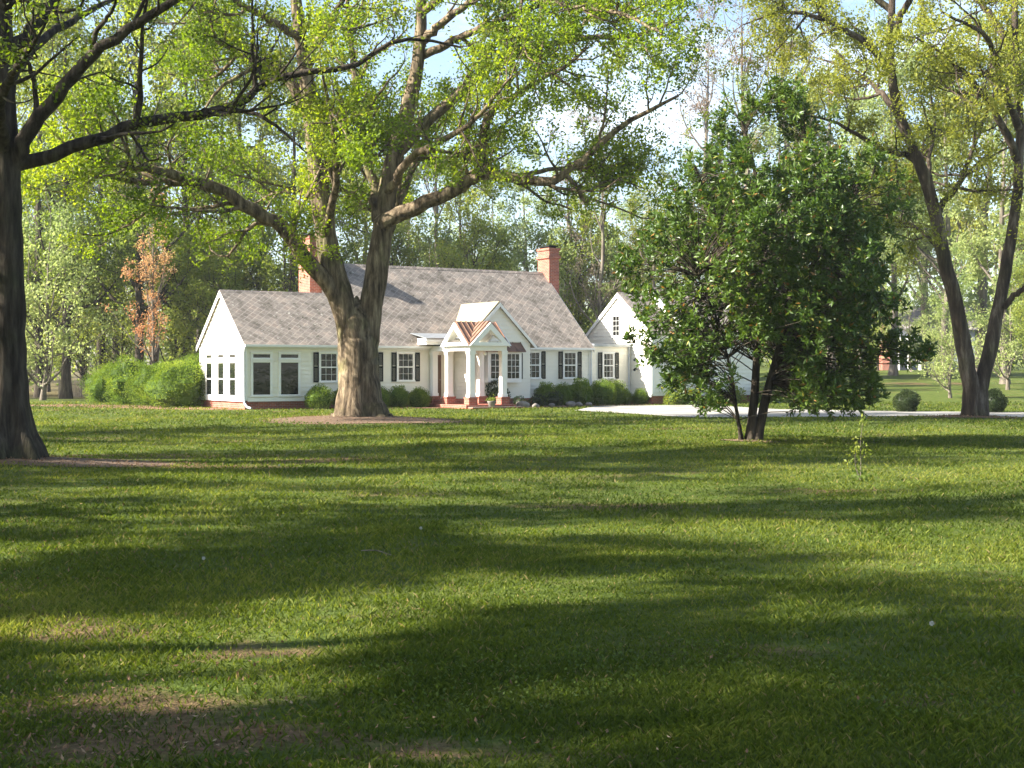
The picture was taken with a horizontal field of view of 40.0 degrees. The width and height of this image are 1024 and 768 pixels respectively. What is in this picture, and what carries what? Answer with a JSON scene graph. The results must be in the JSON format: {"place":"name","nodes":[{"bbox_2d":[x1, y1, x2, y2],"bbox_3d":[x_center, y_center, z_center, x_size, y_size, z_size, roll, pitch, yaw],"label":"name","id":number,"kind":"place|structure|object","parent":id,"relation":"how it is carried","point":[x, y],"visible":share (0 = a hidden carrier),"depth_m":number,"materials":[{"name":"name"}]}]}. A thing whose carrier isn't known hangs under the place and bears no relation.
{"place":"outdoors","nodes":[
{"label":"outdoors","id":0,"kind":"place"},
{"bbox_2d":[0,362,1023,767],"bbox_3d":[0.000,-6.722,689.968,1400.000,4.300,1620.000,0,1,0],"label":"ground","id":1,"kind":"structure","parent":0,"point":[926,388],"depth_m":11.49,"materials":[{"name":"green plant"}]},
{"bbox_2d":[13,23,61,290],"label":"broadleaf tree","id":2,"kind":"object","parent":1,"relation":"on","point":[22,116],"visible":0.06,"depth_m":104.90,"materials":[{"name":"green plant"}]},
{"bbox_2d":[12,0,103,397],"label":"broadleaf tree","id":3,"kind":"object","parent":1,"relation":"on","point":[37,391],"visible":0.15,"depth_m":87.68,"materials":[{"name":"green plant"}]},
{"bbox_2d":[27,236,109,389],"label":"understory tree","id":4,"kind":"object","parent":1,"relation":"on","point":[81,337],"visible":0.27,"depth_m":91.59,"materials":[{"name":"green plant"}]},
{"bbox_2d":[18,10,131,383],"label":"broadleaf tree","id":5,"kind":"object","parent":1,"relation":"on","point":[77,24],"visible":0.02,"depth_m":106.87,"materials":[{"name":"green plant"}]},
{"bbox_2d":[22,138,138,399],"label":"understory tree","id":6,"kind":"object","parent":1,"relation":"on","point":[65,214],"visible":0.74,"depth_m":79.32,"materials":[{"name":"green plant"}]},
{"bbox_2d":[0,457,172,466],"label":"mulch bed","id":7,"kind":"object","parent":1,"relation":"on","point":[56,461],"visible":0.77,"depth_m":23.90,"materials":[{"name":"brown soil"}]},
{"bbox_2d":[0,0,519,459],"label":"shade tree","id":8,"kind":"object","parent":7,"relation":"on","point":[20,437],"visible":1,"depth_m":24.20,"materials":[{"name":"green plant"}]},
{"bbox_2d":[48,222,134,377],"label":"understory tree","id":9,"kind":"object","parent":1,"relation":"on","point":[109,349],"visible":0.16,"depth_m":105.04,"materials":[{"name":"green plant"}]},
{"bbox_2d":[17,0,166,398],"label":"broadleaf tree","id":10,"kind":"object","parent":1,"relation":"on","point":[66,391],"visible":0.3,"depth_m":83.64,"materials":[{"name":"green plant"}]},
{"bbox_2d":[77,362,117,402],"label":"rounded bush","id":11,"kind":"object","parent":1,"relation":"on","point":[94,384],"visible":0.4,"depth_m":73.75,"materials":[{"name":"green plant"}]},
{"bbox_2d":[32,25,174,369],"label":"pine tree","id":12,"kind":"object","parent":1,"relation":"on","point":[100,351],"visible":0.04,"depth_m":94.77,"materials":[{"name":"green plant"}]},
{"bbox_2d":[83,255,162,366],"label":"understory tree","id":13,"kind":"object","parent":1,"relation":"on","point":[124,342],"visible":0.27,"depth_m":95.06,"materials":[{"name":"green plant"}]},
{"bbox_2d":[98,354,152,404],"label":"rounded bush","id":14,"kind":"object","parent":1,"relation":"on","point":[120,374],"visible":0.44,"depth_m":69.95,"materials":[{"name":"green plant"}]},
{"bbox_2d":[30,404,243,409],"bbox_3d":[-17.275,1.052,64.713,15.155,0.001,3.810,0,1,33],"label":"planting bed","id":15,"kind":"object","parent":1,"relation":"on","point":[61,405],"visible":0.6,"depth_m":63.62,"materials":[{"name":"brown soil"}]},
{"bbox_2d":[133,352,205,406],"bbox_3d":[-15.406,-0.161,65.233,3.622,2.625,3.878,0,1,18],"label":"rounded bush","id":16,"kind":"object","parent":15,"relation":"on","point":[176,383],"visible":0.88,"depth_m":64.18,"materials":[{"name":"green plant"}]},
{"bbox_2d":[102,173,176,365],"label":"red budded tree","id":17,"kind":"object","parent":1,"relation":"on","point":[151,292],"visible":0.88,"depth_m":73.34,"materials":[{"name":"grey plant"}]},
{"bbox_2d":[122,360,167,405],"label":"rounded bush","id":18,"kind":"object","parent":1,"relation":"on","point":[132,385],"visible":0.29,"depth_m":67.43,"materials":[{"name":"green plant"}]},
{"bbox_2d":[65,0,253,364],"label":"broadleaf tree","id":19,"kind":"object","parent":1,"relation":"on","point":[121,244],"visible":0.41,"depth_m":83.52,"materials":[{"name":"green plant"}]},
{"bbox_2d":[93,4,234,366],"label":"spring tree","id":20,"kind":"object","parent":1,"relation":"on","point":[155,164],"visible":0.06,"depth_m":99.21,"materials":[{"name":"green plant"}]},
{"bbox_2d":[140,220,214,363],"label":"understory tree","id":21,"kind":"object","parent":1,"relation":"on","point":[175,348],"visible":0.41,"depth_m":85.68,"materials":[{"name":"green plant"}]},
{"bbox_2d":[111,0,255,362],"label":"broadleaf tree","id":22,"kind":"object","parent":1,"relation":"on","point":[195,170],"visible":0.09,"depth_m":91.33,"materials":[{"name":"green plant"}]},
{"bbox_2d":[162,206,244,362],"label":"understory tree","id":23,"kind":"object","parent":1,"relation":"on","point":[217,263],"visible":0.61,"depth_m":83.18,"materials":[{"name":"green plant"}]},
{"bbox_2d":[159,17,254,359],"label":"spring tree","id":24,"kind":"object","parent":1,"relation":"on","point":[213,178],"visible":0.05,"depth_m":109.70,"materials":[{"name":"green plant"}]},
{"bbox_2d":[149,62,280,288],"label":"pine tree","id":25,"kind":"object","parent":1,"relation":"on","point":[221,198],"visible":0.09,"depth_m":97.74,"materials":[{"name":"green plant"}]},
{"bbox_2d":[173,0,313,321],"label":"broadleaf tree","id":26,"kind":"object","parent":1,"relation":"on","point":[265,239],"visible":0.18,"depth_m":94.25,"materials":[{"name":"green plant"}]},
{"bbox_2d":[207,24,306,290],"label":"spring tree","id":27,"kind":"object","parent":1,"relation":"on","point":[272,211],"visible":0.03,"depth_m":106.78,"materials":[{"name":"green plant"}]},
{"bbox_2d":[230,6,364,291],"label":"broadleaf tree","id":28,"kind":"object","parent":1,"relation":"on","point":[290,284],"visible":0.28,"depth_m":91.81,"materials":[{"name":"green plant"}]},
{"bbox_2d":[266,29,370,288],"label":"broadleaf tree","id":29,"kind":"object","parent":1,"relation":"on","point":[340,240],"visible":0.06,"depth_m":103.83,"materials":[{"name":"green plant"}]},
{"bbox_2d":[260,415,468,423],"bbox_3d":[-4.686,1.134,45.440,6.706,0.188,5.590,0,1,0],"label":"mulch bed","id":30,"kind":"object","parent":1,"relation":"on","point":[365,419],"visible":0.76,"depth_m":44.64,"materials":[{"name":"brown soil"}]},
{"bbox_2d":[19,0,734,416],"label":"oak tree","id":31,"kind":"object","parent":30,"relation":"on","point":[397,136],"visible":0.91,"depth_m":44.79,"materials":[{"name":"green plant"}]},
{"bbox_2d":[330,51,434,265],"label":"spring tree","id":32,"kind":"object","parent":1,"relation":"on","point":[367,224],"visible":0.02,"depth_m":111.14,"materials":[{"name":"green plant"}]},
{"bbox_2d":[335,88,434,265],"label":"broadleaf tree","id":33,"kind":"object","parent":1,"relation":"on","point":[370,225],"visible":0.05,"depth_m":99.92,"materials":[{"name":"green plant"}]},
{"bbox_2d":[346,160,450,266],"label":"understory tree","id":34,"kind":"object","parent":1,"relation":"on","point":[398,231],"visible":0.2,"depth_m":91.95,"materials":[{"name":"green plant"}]},
{"bbox_2d":[396,174,468,267],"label":"understory tree","id":35,"kind":"object","parent":1,"relation":"on","point":[429,238],"visible":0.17,"depth_m":94.15,"materials":[{"name":"green plant"}]},
{"bbox_2d":[397,108,471,268],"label":"pale leaved tree","id":36,"kind":"object","parent":1,"relation":"on","point":[430,233],"visible":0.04,"depth_m":117.06,"materials":[{"name":"green plant"}]},
{"bbox_2d":[402,74,475,267],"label":"bare tree","id":37,"kind":"object","parent":1,"relation":"on","point":[435,208],"visible":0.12,"depth_m":104.38,"materials":[{"name":"grey plant"}]},
{"bbox_2d":[418,183,517,270],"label":"understory tree","id":38,"kind":"object","parent":1,"relation":"on","point":[481,227],"visible":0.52,"depth_m":91.25,"materials":[{"name":"green plant"}]},
{"bbox_2d":[425,123,520,268],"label":"broadleaf tree","id":39,"kind":"object","parent":1,"relation":"on","point":[458,199],"visible":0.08,"depth_m":111.64,"materials":[{"name":"green plant"}]},
{"bbox_2d":[196,233,752,409],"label":"house","id":40,"kind":"structure","parent":1,"relation":"on","point":[455,338],"depth_m":65.43,"materials":[{"name":"white"}]},
{"bbox_2d":[205,361,213,396],"bbox_3d":[-13.788,-0.243,64.122,0.112,1.620,0.940,0,1,-32],"label":"window","id":41,"kind":"structure","parent":40,"relation":"in","point":[209,374],"depth_m":64.11,"materials":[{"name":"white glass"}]},
{"bbox_2d":[216,361,225,396],"bbox_3d":[-12.993,-0.231,62.850,0.112,1.620,0.940,0,1,-32],"label":"window","id":42,"kind":"structure","parent":40,"relation":"in","point":[220,364],"depth_m":62.81,"materials":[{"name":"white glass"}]},
{"bbox_2d":[228,360,237,397],"bbox_3d":[-12.225,-0.220,61.621,0.112,1.620,0.940,0,1,-32],"label":"window","id":43,"kind":"structure","parent":40,"relation":"in","point":[232,363],"depth_m":61.55,"materials":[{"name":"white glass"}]},
{"bbox_2d":[250,360,273,396],"bbox_3d":[-10.818,-0.238,60.854,1.040,1.590,0.112,0,1,-32],"label":"window","id":44,"kind":"structure","parent":40,"relation":"in","point":[261,370],"depth_m":60.86,"materials":[{"name":"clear glass"}]},
{"bbox_2d":[278,360,301,396],"bbox_3d":[-9.720,-0.244,61.540,1.070,1.590,0.112,0,1,-32],"label":"window","id":45,"kind":"structure","parent":40,"relation":"in","point":[289,374],"depth_m":61.54,"materials":[{"name":"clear glass"}]},
{"bbox_2d":[313,352,337,382],"bbox_3d":[-8.135,-0.748,62.525,1.470,1.380,0.112,0,1,-32],"label":"window","id":46,"kind":"structure","parent":40,"relation":"in","point":[327,371],"depth_m":62.47,"materials":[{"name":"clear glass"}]},
{"bbox_2d":[392,352,419,381],"bbox_3d":[-4.869,-0.787,64.566,1.450,1.380,0.112,0,1,-32],"label":"window","id":47,"kind":"structure","parent":40,"relation":"in","point":[405,370],"depth_m":64.57,"materials":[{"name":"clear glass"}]},
{"bbox_2d":[438,353,444,397],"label":"door","id":48,"kind":"structure","parent":40,"relation":"in","point":[441,358],"depth_m":65.53,"materials":[{"name":"beige paint"}]},
{"bbox_2d":[484,342,525,382],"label":"bay window","id":49,"kind":"structure","parent":40,"relation":"in","point":[515,355],"depth_m":65.76,"materials":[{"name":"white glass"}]},
{"bbox_2d":[530,351,545,378],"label":"window","id":50,"kind":"structure","parent":40,"relation":"in","point":[536,359],"depth_m":68.40,"materials":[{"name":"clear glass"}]},
{"bbox_2d":[558,351,581,378],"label":"window","id":51,"kind":"structure","parent":40,"relation":"in","point":[569,361],"depth_m":69.39,"materials":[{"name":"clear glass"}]},
{"bbox_2d":[598,352,618,378],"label":"window","id":52,"kind":"structure","parent":40,"relation":"in","point":[608,361],"depth_m":70.64,"materials":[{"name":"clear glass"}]},
{"bbox_2d":[434,137,518,267],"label":"pale leaved tree","id":53,"kind":"object","parent":1,"relation":"on","point":[509,158],"visible":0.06,"depth_m":121.09,"materials":[{"name":"green plant"}]},
{"bbox_2d":[468,118,546,271],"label":"pale leaved tree","id":54,"kind":"object","parent":1,"relation":"on","point":[525,198],"visible":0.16,"depth_m":111.61,"materials":[{"name":"green plant"}]},
{"bbox_2d":[0,413,1023,767],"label":"fallen leaves","id":55,"kind":"object","parent":1,"relation":"on","point":[118,719],"visible":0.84,"depth_m":6.81,"materials":[{"name":"brown plant"}]},
{"bbox_2d":[28,199,1023,385],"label":"woods","id":56,"kind":"object","parent":1,"relation":"on","point":[989,305],"visible":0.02,"depth_m":166.48,"materials":[{"name":"green plant"}]},
{"bbox_2d":[491,165,590,321],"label":"understory tree","id":57,"kind":"object","parent":1,"relation":"on","point":[542,236],"visible":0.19,"depth_m":94.23,"materials":[{"name":"green plant"}]},
{"bbox_2d":[528,159,593,308],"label":"pale leaved tree","id":58,"kind":"object","parent":1,"relation":"on","point":[559,232],"visible":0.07,"depth_m":124.09,"materials":[{"name":"green plant"}]},
{"bbox_2d":[541,103,598,313],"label":"bare tree","id":59,"kind":"object","parent":1,"relation":"on","point":[567,205],"visible":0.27,"depth_m":112.06,"materials":[{"name":"grey plant"}]},
{"bbox_2d":[524,154,628,332],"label":"understory tree","id":60,"kind":"object","parent":1,"relation":"on","point":[578,292],"visible":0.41,"depth_m":95.02,"materials":[{"name":"green plant"}]},
{"bbox_2d":[529,404,647,407],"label":"planting bed","id":61,"kind":"object","parent":1,"relation":"on","point":[583,405],"visible":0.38,"depth_m":67.33,"materials":[{"name":"brown soil"}]},
{"bbox_2d":[533,381,554,405],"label":"boxwood shrub","id":62,"kind":"object","parent":61,"relation":"on","point":[545,387],"visible":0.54,"depth_m":67.33,"materials":[{"name":"green plant"}]},
{"bbox_2d":[553,382,576,404],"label":"boxwood shrub","id":63,"kind":"object","parent":61,"relation":"on","point":[565,391],"visible":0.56,"depth_m":67.69,"materials":[{"name":"green plant"}]},
{"bbox_2d":[570,377,594,404],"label":"boxwood shrub","id":64,"kind":"object","parent":61,"relation":"on","point":[584,392],"visible":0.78,"depth_m":68.05,"materials":[{"name":"green plant"}]},
{"bbox_2d":[590,378,616,404],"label":"boxwood shrub","id":65,"kind":"object","parent":61,"relation":"on","point":[603,392],"visible":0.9,"depth_m":68.61,"materials":[{"name":"green plant"}]},
{"bbox_2d":[604,378,627,404],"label":"boxwood shrub","id":66,"kind":"object","parent":61,"relation":"on","point":[621,392],"visible":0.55,"depth_m":69.48,"materials":[{"name":"green plant"}]},
{"bbox_2d":[564,100,634,324],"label":"bare tree","id":67,"kind":"object","parent":1,"relation":"on","point":[599,301],"visible":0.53,"depth_m":92.37,"materials":[{"name":"grey plant"}]},
{"bbox_2d":[582,190,649,333],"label":"understory tree","id":68,"kind":"object","parent":1,"relation":"on","point":[608,257],"visible":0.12,"depth_m":93.57,"materials":[{"name":"green plant"}]},
{"bbox_2d":[581,161,658,329],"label":"pale leaved tree","id":69,"kind":"object","parent":1,"relation":"on","point":[619,215],"visible":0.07,"depth_m":118.01,"materials":[{"name":"green plant"}]},
{"bbox_2d":[606,153,663,292],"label":"spring tree","id":70,"kind":"object","parent":1,"relation":"on","point":[647,209],"visible":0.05,"depth_m":104.44,"materials":[{"name":"green plant"}]},
{"bbox_2d":[596,138,683,297],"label":"spring tree","id":71,"kind":"object","parent":1,"relation":"on","point":[640,250],"visible":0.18,"depth_m":91.92,"materials":[{"name":"green plant"}]},
{"bbox_2d":[662,388,685,404],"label":"plant","id":72,"kind":"object","parent":1,"relation":"on","point":[673,398],"visible":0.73,"depth_m":69.40,"materials":[{"name":"green plant"}]},
{"bbox_2d":[651,111,713,288],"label":"spring tree","id":73,"kind":"object","parent":1,"relation":"on","point":[690,138],"visible":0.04,"depth_m":109.60,"materials":[{"name":"green plant"}]},
{"bbox_2d":[665,0,746,286],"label":"bare tree","id":74,"kind":"object","parent":1,"relation":"on","point":[707,101],"visible":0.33,"depth_m":99.06,"materials":[{"name":"grey plant"}]},
{"bbox_2d":[701,0,782,266],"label":"bare tree","id":75,"kind":"object","parent":1,"relation":"on","point":[744,68],"visible":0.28,"depth_m":111.68,"materials":[{"name":"grey plant"}]},
{"bbox_2d":[710,69,791,382],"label":"pale leaved tree","id":76,"kind":"object","parent":1,"relation":"on","point":[772,132],"visible":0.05,"depth_m":111.98,"materials":[{"name":"green plant"}]},
{"bbox_2d":[609,69,938,439],"bbox_3d":[5.846,-2.838,32.108,7.312,8.659,7.614,0,1,0],"label":"magnolia tree","id":77,"kind":"object","parent":1,"relation":"on","point":[773,323],"visible":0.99,"depth_m":31.04,"materials":[{"name":"green plant"}]},
{"bbox_2d":[742,0,829,365],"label":"bare tree","id":78,"kind":"object","parent":1,"relation":"on","point":[786,145],"visible":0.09,"depth_m":112.21,"materials":[{"name":"grey plant"}]},
{"bbox_2d":[770,18,875,191],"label":"pale leaved tree","id":79,"kind":"object","parent":1,"relation":"on","point":[811,88],"visible":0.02,"depth_m":154.62,"materials":[{"name":"green plant"}]},
{"bbox_2d":[775,0,888,367],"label":"spring tree","id":80,"kind":"object","parent":1,"relation":"on","point":[821,110],"visible":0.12,"depth_m":147.85,"materials":[{"name":"green plant"}]},
{"bbox_2d":[673,0,1023,415],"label":"forked tree","id":81,"kind":"object","parent":1,"relation":"on","point":[975,384],"visible":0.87,"depth_m":47.64,"materials":[{"name":"green plant"}]},
{"bbox_2d":[841,414,876,481],"bbox_3d":[5.284,0.991,21.355,0.513,1.104,0.567,0,1,0],"label":"sapling","id":82,"kind":"object","parent":1,"relation":"on","point":[856,471],"visible":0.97,"depth_m":21.37,"materials":[{"name":"green plant"}]},
{"bbox_2d":[836,57,890,366],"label":"pale leaved tree","id":83,"kind":"object","parent":1,"relation":"on","point":[862,108],"visible":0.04,"depth_m":137.95,"materials":[{"name":"green plant"}]},
{"bbox_2d":[835,0,961,375],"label":"pale leaved tree","id":84,"kind":"object","parent":1,"relation":"on","point":[893,370],"visible":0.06,"depth_m":117.59,"materials":[{"name":"green plant"}]},
{"bbox_2d":[871,255,937,371],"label":"understory tree","id":85,"kind":"object","parent":1,"relation":"on","point":[909,309],"visible":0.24,"depth_m":128.00,"materials":[{"name":"green plant"}]},
{"bbox_2d":[892,388,921,411],"bbox_3d":[15.961,0.671,57.000,1.061,1.030,1.102,0,1,-33],"label":"bush","id":86,"kind":"object","parent":1,"relation":"on","point":[906,400],"visible":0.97,"depth_m":56.76,"materials":[{"name":"green plant"}]},
{"bbox_2d":[851,0,997,378],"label":"pale leaved tree","id":87,"kind":"object","parent":1,"relation":"on","point":[928,256],"visible":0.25,"depth_m":111.95,"materials":[{"name":"green plant"}]},
{"bbox_2d":[904,274,950,375],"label":"understory tree","id":88,"kind":"object","parent":1,"relation":"on","point":[916,307],"visible":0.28,"depth_m":118.09,"materials":[{"name":"green plant"}]},
{"bbox_2d":[879,306,977,369],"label":"neighbour house","id":89,"kind":"structure","parent":1,"relation":"on","point":[915,312],"depth_m":149.78,"materials":[{"name":"red"}]},
{"bbox_2d":[863,1,1008,369],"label":"spring tree","id":90,"kind":"object","parent":1,"relation":"on","point":[912,289],"visible":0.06,"depth_m":149.17,"materials":[{"name":"green plant"}]},
{"bbox_2d":[911,241,989,397],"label":"understory tree","id":91,"kind":"object","parent":1,"relation":"on","point":[939,368],"visible":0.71,"depth_m":83.45,"materials":[{"name":"green plant"}]},
{"bbox_2d":[918,244,985,373],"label":"understory tree","id":92,"kind":"object","parent":1,"relation":"on","point":[966,303],"visible":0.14,"depth_m":121.26,"materials":[{"name":"green plant"}]},
{"bbox_2d":[912,1,1023,371],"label":"spring tree","id":93,"kind":"object","parent":1,"relation":"on","point":[982,293],"visible":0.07,"depth_m":121.25,"materials":[{"name":"green plant"}]},
{"bbox_2d":[947,0,1023,383],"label":"pale leaved tree","id":94,"kind":"object","parent":1,"relation":"on","point":[1000,219],"visible":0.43,"depth_m":105.67,"materials":[{"name":"green plant"}]},
{"bbox_2d":[957,1,1023,283],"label":"spring tree","id":95,"kind":"object","parent":1,"relation":"on","point":[970,218],"visible":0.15,"depth_m":107.98,"materials":[{"name":"green plant"}]},
{"bbox_2d":[969,215,1023,389],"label":"understory tree","id":96,"kind":"object","parent":1,"relation":"on","point":[1014,348],"visible":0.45,"depth_m":95.62,"materials":[{"name":"green plant"}]},
{"bbox_2d":[988,387,1008,411],"bbox_3d":[19.229,0.652,56.188,1.114,1.081,1.158,0,1,32],"label":"bush","id":97,"kind":"object","parent":1,"relation":"on","point":[998,401],"visible":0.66,"depth_m":55.87,"materials":[{"name":"green plant"}]},
{"bbox_2d":[1008,227,1023,355],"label":"understory tree","id":98,"kind":"object","parent":1,"relation":"on","point":[1017,275],"visible":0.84,"depth_m":90.09,"materials":[{"name":"green plant"}]},
{"label":"planting bed","id":99,"kind":"structure","parent":1,"relation":"on","visible":0},
{"bbox_2d":[304,383,334,408],"bbox_3d":[-8.441,0.539,61.289,1.353,1.215,1.360,0,1,-34],"label":"boxwood shrub","id":100,"kind":"object","parent":99,"relation":"on","point":[318,396],"visible":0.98,"depth_m":60.97,"materials":[{"name":"green plant"}]},
{"bbox_2d":[388,384,409,407],"bbox_3d":[-5.115,0.561,63.437,1.160,1.114,1.232,0,1,-33],"label":"boxwood shrub","id":101,"kind":"object","parent":99,"relation":"on","point":[400,396],"visible":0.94,"depth_m":63.18,"materials":[{"name":"green plant"}]},
{"bbox_2d":[407,386,432,406],"bbox_3d":[-4.203,0.591,64.063,1.164,1.045,1.170,0,1,12],"label":"boxwood shrub","id":102,"kind":"object","parent":99,"relation":"on","point":[420,397],"visible":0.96,"depth_m":63.76,"materials":[{"name":"green plant"}]},
{"bbox_2d":[12,0,1023,367],"label":"sky","id":103,"kind":"structure","parent":0,"point":[460,25],"materials":[{"name":"white"}]},
{"bbox_2d":[579,405,1023,416],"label":"driveway","id":104,"kind":"structure","parent":0,"point":[679,410],"depth_m":55.62,"materials":[{"name":"concrete"}]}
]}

